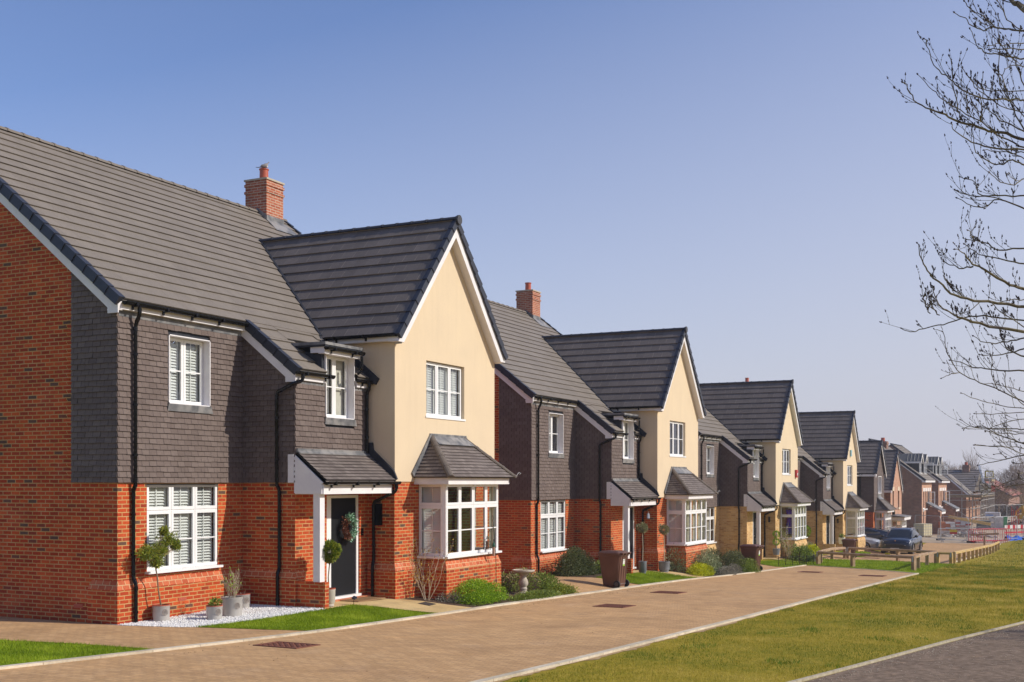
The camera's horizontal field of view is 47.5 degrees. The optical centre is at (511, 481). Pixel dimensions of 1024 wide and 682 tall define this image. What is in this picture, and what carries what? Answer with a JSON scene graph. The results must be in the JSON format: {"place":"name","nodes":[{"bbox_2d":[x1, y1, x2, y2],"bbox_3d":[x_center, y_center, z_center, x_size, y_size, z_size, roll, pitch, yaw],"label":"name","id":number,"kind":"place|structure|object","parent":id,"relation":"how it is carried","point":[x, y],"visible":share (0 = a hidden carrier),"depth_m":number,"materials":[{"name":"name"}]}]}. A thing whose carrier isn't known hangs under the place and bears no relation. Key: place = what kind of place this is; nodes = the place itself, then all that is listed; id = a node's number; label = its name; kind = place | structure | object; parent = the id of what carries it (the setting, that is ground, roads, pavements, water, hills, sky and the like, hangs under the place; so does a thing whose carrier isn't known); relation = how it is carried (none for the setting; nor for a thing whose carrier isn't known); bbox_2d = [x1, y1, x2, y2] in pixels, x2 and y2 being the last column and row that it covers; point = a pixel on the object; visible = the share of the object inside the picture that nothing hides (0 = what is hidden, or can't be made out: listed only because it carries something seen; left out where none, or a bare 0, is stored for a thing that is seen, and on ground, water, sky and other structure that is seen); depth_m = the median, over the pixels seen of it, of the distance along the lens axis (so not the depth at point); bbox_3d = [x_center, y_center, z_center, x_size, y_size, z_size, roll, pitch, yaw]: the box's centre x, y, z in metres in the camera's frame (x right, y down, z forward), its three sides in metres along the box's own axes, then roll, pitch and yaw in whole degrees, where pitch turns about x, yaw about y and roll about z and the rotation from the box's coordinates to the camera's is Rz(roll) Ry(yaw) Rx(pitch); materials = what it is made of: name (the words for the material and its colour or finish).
{"place":"outdoors","nodes":[
{"label":"outdoors","id":0,"kind":"place"},
{"bbox_2d":[0,641,145,665],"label":"lawn","id":1,"kind":"structure","parent":0,"point":[65,653],"depth_m":16.86,"materials":[{"name":"green plant"}]},
{"bbox_2d":[0,617,300,648],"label":"driveway","id":2,"kind":"structure","parent":0,"point":[16,629],"depth_m":19.41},
{"bbox_2d":[199,605,425,630],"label":"lawn","id":3,"kind":"structure","parent":0,"point":[320,618],"depth_m":21.95,"materials":[{"name":"green plant"}]},
{"bbox_2d":[329,598,472,612],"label":"garden path","id":4,"kind":"structure","parent":0,"point":[412,605],"depth_m":24.65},
{"bbox_2d":[329,587,335,606],"bbox_3d":[-3.687,2.323,23.437,0.272,0.360,0.272,0,0,26],"label":"plant pot","id":5,"kind":"object","parent":4,"relation":"on","point":[331,596],"visible":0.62,"depth_m":23.34,"materials":[{"name":"ceramic"}]},
{"bbox_2d":[323,539,342,588],"bbox_3d":[-3.700,1.659,23.479,0.562,1.030,0.561,0,0,26],"label":"bay tree","id":6,"kind":"object","parent":5,"relation":"in","point":[333,550],"visible":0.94,"depth_m":23.36,"materials":[{"name":"green plant"}]},
{"bbox_2d":[340,596,384,601],"bbox_3d":[-3.197,2.511,24.834,0.560,0.022,1.000,0,0,26],"label":"doorstep","id":7,"kind":"object","parent":4,"relation":"on","point":[363,599],"visible":0.97,"depth_m":24.70,"materials":[{"name":"beige stone"}]},
{"bbox_2d":[0,566,912,681],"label":"road","id":8,"kind":"structure","parent":0,"point":[497,640],"depth_m":19.09,"materials":[{"name":"beige brick"}]},
{"bbox_2d":[253,641,320,648],"bbox_3d":[-3.486,2.528,18.026,0.820,0.032,0.620,0,0,26],"label":"drain cover","id":9,"kind":"object","parent":8,"relation":"on","point":[282,644],"visible":1,"depth_m":18.00,"materials":[{"name":"metal"}]},
{"bbox_2d":[0,0,1023,482],"label":"sky","id":10,"kind":"structure","parent":0,"point":[752,177],"materials":[{"name":"blue"}]},
{"bbox_2d":[9,540,1023,681],"bbox_3d":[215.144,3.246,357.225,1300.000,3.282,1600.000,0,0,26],"label":"ground","id":11,"kind":"structure","parent":0,"point":[1003,547],"depth_m":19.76,"materials":[{"name":"green plant"}]},
{"bbox_2d":[111,604,322,626],"bbox_3d":[-5.479,2.544,22.003,2.300,0.055,3.600,0,0,26],"label":"gravel bed","id":12,"kind":"object","parent":11,"relation":"on","point":[222,619],"visible":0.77,"depth_m":22.13,"materials":[{"name":"grey gravel"}]},
{"bbox_2d":[152,604,169,621],"bbox_3d":[-6.475,2.420,21.491,0.340,0.305,0.330,0,0,26],"label":"plant pot","id":13,"kind":"object","parent":12,"relation":"on","point":[160,613],"visible":0.99,"depth_m":21.36,"materials":[{"name":"ceramic"}]},
{"bbox_2d":[135,525,182,604],"bbox_3d":[-6.496,1.547,21.427,0.552,1.517,1.221,0,0,26],"label":"bay tree","id":14,"kind":"object","parent":13,"relation":"in","point":[157,551],"visible":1,"depth_m":21.41,"materials":[{"name":"green plant"}]},
{"bbox_2d":[206,604,222,619],"bbox_3d":[-5.545,2.435,21.701,0.324,0.265,0.314,0,0,26],"label":"plant pot","id":15,"kind":"object","parent":12,"relation":"on","point":[213,612],"visible":0.98,"depth_m":21.58,"materials":[{"name":"concrete"}]},
{"bbox_2d":[221,596,242,616],"bbox_3d":[-5.339,2.376,22.213,0.415,0.360,0.410,0,0,26],"label":"plant pot","id":16,"kind":"object","parent":12,"relation":"on","point":[232,605],"visible":1,"depth_m":22.05,"materials":[{"name":"concrete"}]},
{"bbox_2d":[218,566,245,597],"bbox_3d":[-5.318,1.879,22.215,0.494,0.738,0.472,0,0,36],"label":"twig plant","id":17,"kind":"object","parent":16,"relation":"on","point":[231,586],"visible":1,"depth_m":22.19,"materials":[{"name":"green plant"}]},
{"bbox_2d":[235,593,250,607],"bbox_3d":[-5.395,2.384,23.356,0.324,0.290,0.314,0,0,26],"label":"plant pot","id":18,"kind":"object","parent":12,"relation":"on","point":[246,599],"visible":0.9,"depth_m":23.25,"materials":[{"name":"ceramic"}]},
{"bbox_2d":[0,126,520,624],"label":"gabled house","id":19,"kind":"structure","parent":11,"relation":"on","point":[260,392],"depth_m":23.69,"materials":[{"name":"grey brick"}]},
{"bbox_2d":[145,487,222,573],"bbox_3d":[-6.355,0.873,22.453,0.250,1.675,2.070,0,0,26],"label":"window","id":20,"kind":"structure","parent":19,"relation":"in","point":[182,517],"depth_m":22.62,"materials":[{"name":"white plastic"}]},
{"bbox_2d":[170,337,202,404],"bbox_3d":[-6.442,-2.135,22.624,0.144,1.270,1.120,0,0,26],"label":"window","id":21,"kind":"structure","parent":19,"relation":"in","point":[188,355],"depth_m":22.72,"materials":[{"name":"white plastic"}]},
{"bbox_2d":[327,356,346,417],"bbox_3d":[-3.843,-2.015,24.853,0.104,1.310,1.020,0,0,26],"label":"window","id":22,"kind":"structure","parent":19,"relation":"in","point":[336,386],"depth_m":25.11,"materials":[{"name":"white plastic"}]},
{"bbox_2d":[327,495,361,599],"bbox_3d":[-3.629,1.390,24.964,0.150,2.200,1.230,0,0,26],"label":"front door","id":23,"kind":"structure","parent":19,"relation":"in","point":[343,573],"depth_m":25.01,"materials":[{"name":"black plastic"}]},
{"bbox_2d":[339,512,358,541],"bbox_3d":[-3.485,0.974,25.029,0.259,0.672,0.609,0,0,26],"label":"wreath","id":24,"kind":"object","parent":23,"relation":"attached to","point":[352,521],"depth_m":24.95,"materials":[{"name":"green plant"}]},
{"bbox_2d":[425,361,465,420],"bbox_3d":[-1.649,-2.117,27.488,0.240,1.305,1.890,0,0,26],"label":"window","id":25,"kind":"structure","parent":19,"relation":"in","point":[441,384],"depth_m":27.65,"materials":[{"name":"white plastic"}]},
{"bbox_2d":[412,433,520,599],"bbox_3d":[-1.050,1.185,27.336,1.149,4.590,3.432,0,0,26],"label":"bay window","id":26,"kind":"structure","parent":19,"relation":"in","point":[445,461],"depth_m":26.54,"materials":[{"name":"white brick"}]},
{"bbox_2d":[0,565,806,669],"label":"kerb","id":27,"kind":"structure","parent":11,"relation":"on","point":[2,667],"depth_m":19.90,"materials":[{"name":"concrete"}]},
{"bbox_2d":[404,591,518,606],"bbox_3d":[-1.596,2.746,28.126,3.630,0.370,5.580,0,0,26],"label":"flower bed","id":28,"kind":"object","parent":11,"relation":"on","point":[455,603],"visible":0.16,"depth_m":26.03,"materials":[{"name":"brown soil"}]},
{"bbox_2d":[406,530,453,599],"bbox_3d":[-1.944,1.853,25.850,1.023,1.586,1.052,0,0,26],"label":"bare shrub","id":29,"kind":"object","parent":28,"relation":"on","point":[423,590],"visible":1,"depth_m":25.85,"materials":[{"name":"brown plant"}]},
{"bbox_2d":[432,590,465,602],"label":"lavender bush","id":30,"kind":"object","parent":28,"relation":"on","point":[454,596],"visible":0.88,"depth_m":26.03,"materials":[{"name":"grey plant"}]},
{"bbox_2d":[444,576,511,605],"bbox_3d":[-0.816,2.477,26.880,1.230,0.661,2.315,0,0,26],"label":"green bush","id":31,"kind":"object","parent":28,"relation":"on","point":[481,588],"visible":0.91,"depth_m":26.52,"materials":[{"name":"green plant"}]},
{"bbox_2d":[501,571,518,592],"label":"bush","id":32,"kind":"object","parent":28,"relation":"on","point":[505,581],"visible":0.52,"depth_m":29.23,"materials":[{"name":"green plant"}]},
{"bbox_2d":[512,566,534,594],"bbox_3d":[0.283,2.474,29.026,0.570,0.754,0.570,0,0,26],"label":"bath","id":33,"kind":"object","parent":28,"relation":"on","point":[523,573],"visible":0.94,"depth_m":28.93,"materials":[{"name":"stone"}]},
{"bbox_2d":[507,565,543,590],"bbox_3d":[0.233,2.495,29.990,0.983,0.720,1.340,0,0,26],"label":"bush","id":34,"kind":"object","parent":28,"relation":"on","point":[532,585],"visible":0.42,"depth_m":29.92,"materials":[{"name":"green plant"}]},
{"bbox_2d":[505,589,561,601],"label":"shrub","id":35,"kind":"object","parent":28,"relation":"on","point":[535,594],"visible":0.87,"depth_m":28.59,"materials":[{"name":"green plant"}]},
{"bbox_2d":[530,570,561,590],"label":"leafy shrub","id":36,"kind":"object","parent":11,"relation":"on","point":[548,578],"visible":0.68,"depth_m":30.48,"materials":[{"name":"green plant"}]},
{"bbox_2d":[550,581,579,594],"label":"shrub","id":37,"kind":"object","parent":11,"relation":"on","point":[568,590],"visible":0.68,"depth_m":30.43,"materials":[{"name":"green plant"}]},
{"bbox_2d":[537,573,627,576],"bbox_3d":[2.239,2.983,37.486,2.400,0.125,3.600,0,0,26],"label":"flower bed","id":38,"kind":"object","parent":11,"relation":"on","point":[600,575],"visible":0.24,"depth_m":36.28,"materials":[{"name":"brown soil"}]},
{"bbox_2d":[550,544,598,576],"bbox_3d":[1.934,2.482,36.966,1.466,1.111,2.963,0,0,26],"label":"dark bush","id":39,"kind":"object","parent":38,"relation":"on","point":[572,562],"visible":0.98,"depth_m":36.62,"materials":[{"name":"green plant"}]},
{"bbox_2d":[487,282,719,574],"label":"gabled house","id":40,"kind":"structure","parent":11,"relation":"on","point":[596,440],"depth_m":40.72,"materials":[{"name":"grey tile"}]},
{"bbox_2d":[540,501,566,552],"bbox_3d":[1.318,1.433,37.959,0.250,1.675,2.070,0,0,26],"label":"window","id":41,"kind":"structure","parent":40,"relation":"in","point":[554,540],"depth_m":38.13,"materials":[{"name":"white plastic"}]},
{"bbox_2d":[549,414,557,452],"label":"window","id":42,"kind":"structure","parent":40,"relation":"in","point":[550,415],"depth_m":38.30,"materials":[{"name":"white plastic"}]},
{"bbox_2d":[623,421,628,458],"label":"window","id":43,"kind":"structure","parent":40,"relation":"in","point":[624,422],"depth_m":40.74,"materials":[{"name":"white plastic"}]},
{"bbox_2d":[623,506,636,568],"bbox_3d":[4.045,1.950,40.470,0.150,2.200,1.230,0,0,26],"label":"front door","id":44,"kind":"structure","parent":40,"relation":"in","point":[631,507],"depth_m":40.84,"materials":[{"name":"white plastic"}]},
{"bbox_2d":[669,421,685,457],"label":"window","id":45,"kind":"structure","parent":40,"relation":"in","point":[672,438],"depth_m":43.20,"materials":[{"name":"white plastic"}]},
{"bbox_2d":[664,467,719,572],"bbox_3d":[6.623,1.745,42.841,1.149,4.590,3.432,0,0,26],"label":"bay window","id":46,"kind":"structure","parent":40,"relation":"in","point":[682,485],"depth_m":41.92,"materials":[{"name":"white plastic"}]},
{"bbox_2d":[471,573,918,681],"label":"kerb","id":47,"kind":"structure","parent":11,"relation":"on","point":[554,664],"depth_m":19.08,"materials":[{"name":"concrete"}]},
{"bbox_2d":[494,578,900,681],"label":"soil edge","id":48,"kind":"object","parent":11,"relation":"on","point":[605,655],"visible":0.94,"depth_m":18.51,"materials":[{"name":"beige concrete"}]},
{"bbox_2d":[697,379,815,559],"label":"gabled house","id":49,"kind":"structure","parent":11,"relation":"on","point":[750,438],"depth_m":56.63,"materials":[{"name":"brick"}]},
{"bbox_2d":[702,508,716,543],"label":"window","id":50,"kind":"structure","parent":49,"relation":"in","point":[709,517],"depth_m":53.85,"materials":[{"name":"white plastic"}]},
{"bbox_2d":[782,449,790,474],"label":"window","id":51,"kind":"structure","parent":49,"relation":"in","point":[783,450],"depth_m":58.76,"materials":[{"name":"white plastic"}]},
{"bbox_2d":[779,482,815,557],"bbox_3d":[14.297,2.325,58.346,1.149,4.590,3.432,0,0,26],"label":"bay window","id":52,"kind":"structure","parent":49,"relation":"in","point":[791,496],"depth_m":57.59,"materials":[{"name":"plastic"}]},
{"bbox_2d":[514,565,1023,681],"bbox_3d":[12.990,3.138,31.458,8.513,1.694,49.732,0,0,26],"label":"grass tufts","id":53,"kind":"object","parent":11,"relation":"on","point":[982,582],"visible":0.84,"depth_m":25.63,"materials":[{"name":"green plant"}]},
{"bbox_2d":[745,378,870,551],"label":"gabled house","id":54,"kind":"structure","parent":11,"relation":"on","point":[827,471],"depth_m":72.43,"materials":[{"name":"brick"}]},
{"bbox_2d":[845,491,870,551],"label":"bay window","id":55,"kind":"structure","parent":54,"relation":"in","point":[855,507],"depth_m":72.91,"materials":[{"name":"plastic"}]},
{"bbox_2d":[864,536,880,547],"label":"parked car","id":56,"kind":"object","parent":11,"relation":"on","point":[873,542],"visible":0.29,"depth_m":76.80,"materials":[{"name":"silver metal"}]},
{"bbox_2d":[857,440,896,530],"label":"gabled house","id":57,"kind":"structure","parent":11,"relation":"on","point":[872,472],"depth_m":82.87,"materials":[{"name":"grey brick"}]},
{"bbox_2d":[875,496,896,530],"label":"bay window","id":58,"kind":"structure","parent":57,"relation":"in","point":[883,506],"depth_m":82.96,"materials":[{"name":"white plastic"}]},
{"bbox_2d":[865,527,888,547],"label":"parked car","id":59,"kind":"object","parent":11,"relation":"on","point":[872,532],"visible":0.16,"depth_m":80.18,"materials":[{"name":"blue metal"}]},
{"bbox_2d":[883,450,910,528],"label":"gabled house","id":60,"kind":"structure","parent":11,"relation":"on","point":[893,486],"depth_m":91.19,"materials":[{"name":"pink brick"}]},
{"bbox_2d":[788,621,1023,681],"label":"path edging","id":61,"kind":"object","parent":11,"relation":"on","point":[803,679],"visible":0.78,"depth_m":17.78,"materials":[{"name":"beige concrete"}]},
{"bbox_2d":[879,0,1023,371],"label":"bare tree","id":62,"kind":"object","parent":11,"relation":"on","point":[1019,5],"visible":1,"depth_m":5.35,"materials":[{"name":"brown plant"}]},
{"bbox_2d":[953,541,999,562],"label":"timber fence","id":63,"kind":"object","parent":11,"relation":"on","point":[992,548],"visible":0.84,"depth_m":67.91,"materials":[{"name":"wood"}]},
{"bbox_2d":[933,286,1023,500],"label":"bare tree","id":64,"kind":"object","parent":11,"relation":"on","point":[980,427],"visible":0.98,"depth_m":8.70,"materials":[{"name":"brown plant"}]},
{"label":"flower bed","id":65,"kind":"structure","parent":11,"relation":"on","visible":0},
{"bbox_2d":[785,543,814,562],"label":"rose bush","id":66,"kind":"object","parent":65,"relation":"on","point":[804,550],"visible":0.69,"depth_m":56.14,"materials":[{"name":"green plant"}]},
{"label":"flower bed","id":67,"kind":"structure","parent":11,"relation":"on","visible":0},
{"bbox_2d":[665,545,693,571],"bbox_3d":[5.975,2.636,42.049,1.234,1.288,2.233,0,0,26],"label":"sage bush","id":68,"kind":"object","parent":67,"relation":"on","point":[676,566],"visible":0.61,"depth_m":41.51,"materials":[{"name":"green plant"}]},
{"bbox_2d":[686,561,714,576],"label":"golden bush","id":69,"kind":"object","parent":67,"relation":"on","point":[700,569],"visible":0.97,"depth_m":41.33,"materials":[{"name":"yellow plant"}]},
{"bbox_2d":[692,546,722,573],"bbox_3d":[7.110,2.884,42.843,1.184,1.090,2.371,0,0,26],"label":"sage bush","id":70,"kind":"object","parent":67,"relation":"on","point":[714,561],"visible":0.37,"depth_m":42.61,"materials":[{"name":"green plant"}]},
{"bbox_2d":[714,565,736,574],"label":"lavender bush","id":71,"kind":"object","parent":67,"relation":"on","point":[725,570],"visible":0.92,"depth_m":42.59,"materials":[{"name":"grey plant"}]},
{"bbox_2d":[720,546,748,571],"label":"rosemary bush","id":72,"kind":"object","parent":67,"relation":"on","point":[734,558],"visible":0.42,"depth_m":44.33,"materials":[{"name":"green plant"}]},
{"bbox_2d":[737,557,760,572],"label":"rosemary bush","id":73,"kind":"object","parent":67,"relation":"on","point":[750,566],"visible":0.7,"depth_m":44.77,"materials":[{"name":"green plant"}]},
{"bbox_2d":[506,574,637,595],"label":"driveway","id":74,"kind":"structure","parent":0,"point":[586,584],"depth_m":33.62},
{"bbox_2d":[598,550,630,587],"bbox_3d":[2.967,2.524,33.722,0.835,1.050,0.604,0,0,34],"label":"wheelie bin","id":75,"kind":"object","parent":74,"relation":"on","point":[613,564],"visible":0.98,"depth_m":33.53,"materials":[{"name":"brown plastic"}]},
{"bbox_2d":[595,570,696,583],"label":"lawn","id":76,"kind":"structure","parent":0,"point":[650,576],"depth_m":37.81,"materials":[{"name":"green plant"}]},
{"bbox_2d":[633,570,703,577],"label":"garden path","id":77,"kind":"structure","parent":0,"point":[675,573],"depth_m":40.60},
{"bbox_2d":[658,561,669,571],"bbox_3d":[5.312,2.964,40.651,0.418,0.360,0.418,0,0,26],"label":"plant pot","id":78,"kind":"object","parent":77,"relation":"on","point":[663,566],"visible":0.99,"depth_m":40.49,"materials":[{"name":"metal"}]},
{"bbox_2d":[723,562,782,569],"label":"driveway","id":79,"kind":"structure","parent":0,"point":[765,567],"depth_m":49.49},
{"bbox_2d":[740,544,763,570],"bbox_3d":[9.451,3.000,45.855,0.835,1.050,0.604,0,0,34],"label":"wheelie bin","id":80,"kind":"object","parent":79,"relation":"on","point":[754,551],"visible":0.59,"depth_m":45.66,"materials":[{"name":"brown plastic"}]},
{"bbox_2d":[763,557,791,561],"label":"garden path","id":81,"kind":"structure","parent":0,"point":[772,558],"depth_m":55.81,"materials":[{"name":"beige concrete"}]},
{"bbox_2d":[777,526,801,558],"bbox_3d":[13.136,2.889,56.270,1.104,1.811,1.711,0,0,-11],"label":"shrub","id":82,"kind":"object","parent":81,"relation":"on","point":[783,541],"visible":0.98,"depth_m":56.06,"materials":[{"name":"green plant"}]},
{"bbox_2d":[760,558,809,566],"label":"lawn","id":83,"kind":"structure","parent":0,"point":[788,562],"depth_m":52.54,"materials":[{"name":"green plant"}]},
{"bbox_2d":[807,558,955,572],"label":"lawn","id":84,"kind":"structure","parent":0,"point":[903,566],"depth_m":53.42,"materials":[{"name":"green plant"}]},
{"bbox_2d":[816,547,937,570],"bbox_3d":[17.374,3.684,55.979,5.682,1.190,13.983,0,0,26],"label":"timber fence","id":85,"kind":"object","parent":84,"relation":"on","point":[915,561],"visible":0.87,"depth_m":53.72,"materials":[{"name":"wood"}]},
{"bbox_2d":[822,543,989,563],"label":"road","id":86,"kind":"structure","parent":0,"point":[945,547],"depth_m":75.14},
{"bbox_2d":[842,539,857,557],"bbox_3d":[18.457,3.647,63.602,0.835,1.050,0.604,0,0,24],"label":"wheelie bin","id":87,"kind":"object","parent":86,"relation":"on","point":[846,543],"visible":0.44,"depth_m":63.37,"materials":[{"name":"brown plastic"}]},
{"bbox_2d":[880,527,922,553],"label":"parked car","id":88,"kind":"object","parent":86,"relation":"on","point":[902,538],"visible":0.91,"depth_m":73.75,"materials":[{"name":"blue paint"}]},
{"bbox_2d":[805,624,1023,681],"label":"path","id":89,"kind":"structure","parent":0,"point":[924,666],"depth_m":16.77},
{"bbox_2d":[922,515,1023,543],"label":"site ground","id":90,"kind":"structure","parent":0,"point":[932,539],"depth_m":101.62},
{"bbox_2d":[869,438,945,533],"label":"town house","id":91,"kind":"structure","parent":90,"relation":"on","point":[918,480],"depth_m":107.82,"materials":[{"name":"brown brick"}]},
{"bbox_2d":[913,523,931,536],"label":"liquid tank","id":92,"kind":"object","parent":90,"relation":"on","point":[921,527],"visible":0.76,"depth_m":102.35,"materials":[{"name":"beige plastic"}]},
{"bbox_2d":[889,443,959,521],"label":"town house","id":93,"kind":"structure","parent":90,"relation":"on","point":[939,486],"depth_m":120.49,"materials":[{"name":"brown brick"}]},
{"bbox_2d":[915,515,968,540],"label":"fence","id":94,"kind":"object","parent":90,"relation":"on","point":[940,526],"visible":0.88,"depth_m":96.34,"materials":[{"name":"metal"}]},
{"bbox_2d":[942,462,985,522],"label":"unfinished house","id":95,"kind":"structure","parent":90,"relation":"on","point":[964,477],"depth_m":140.54,"materials":[{"name":"brown brick"}]},
{"bbox_2d":[937,531,998,537],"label":"rubble heap","id":96,"kind":"object","parent":90,"relation":"on","point":[965,534],"visible":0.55,"depth_m":102.45,"materials":[{"name":"grey stone"}]},
{"bbox_2d":[945,515,992,532],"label":"timber pile","id":97,"kind":"object","parent":90,"relation":"on","point":[973,521],"visible":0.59,"depth_m":105.97,"materials":[{"name":"beige wood"}]},
{"bbox_2d":[944,464,994,524],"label":"scaffolding","id":98,"kind":"object","parent":90,"relation":"on","point":[975,495],"visible":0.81,"depth_m":133.41,"materials":[{"name":"grey metal"}]},
{"bbox_2d":[967,516,1016,542],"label":"fence","id":99,"kind":"object","parent":90,"relation":"on","point":[989,529],"visible":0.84,"depth_m":94.71,"materials":[{"name":"metal"}]},
{"bbox_2d":[985,475,1014,511],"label":"bare tree","id":100,"kind":"object","parent":90,"relation":"on","point":[1004,490],"visible":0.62,"depth_m":151.25,"materials":[{"name":"brown plant"}]},
{"bbox_2d":[981,507,1020,515],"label":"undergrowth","id":101,"kind":"object","parent":90,"relation":"on","point":[1004,511],"visible":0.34,"depth_m":163.96,"materials":[{"name":"grey"}]},
{"bbox_2d":[981,478,1021,507],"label":"house","id":102,"kind":"structure","parent":90,"relation":"on","point":[1016,497],"depth_m":184.66,"materials":[{"name":"brown brick"}]},
{"bbox_2d":[999,468,1023,512],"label":"bare tree","id":103,"kind":"object","parent":90,"relation":"on","point":[1017,486],"visible":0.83,"depth_m":150.44,"materials":[{"name":"brown plant"}]},
{"bbox_2d":[1000,456,1023,487],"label":"bare tree","id":104,"kind":"object","parent":90,"relation":"on","point":[1022,468],"visible":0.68,"depth_m":200.83,"materials":[{"name":"brown plant"}]},
{"bbox_2d":[965,539,1023,565],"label":"grass","id":105,"kind":"structure","parent":0,"point":[1003,555],"depth_m":67.98,"materials":[{"name":"green plant"}]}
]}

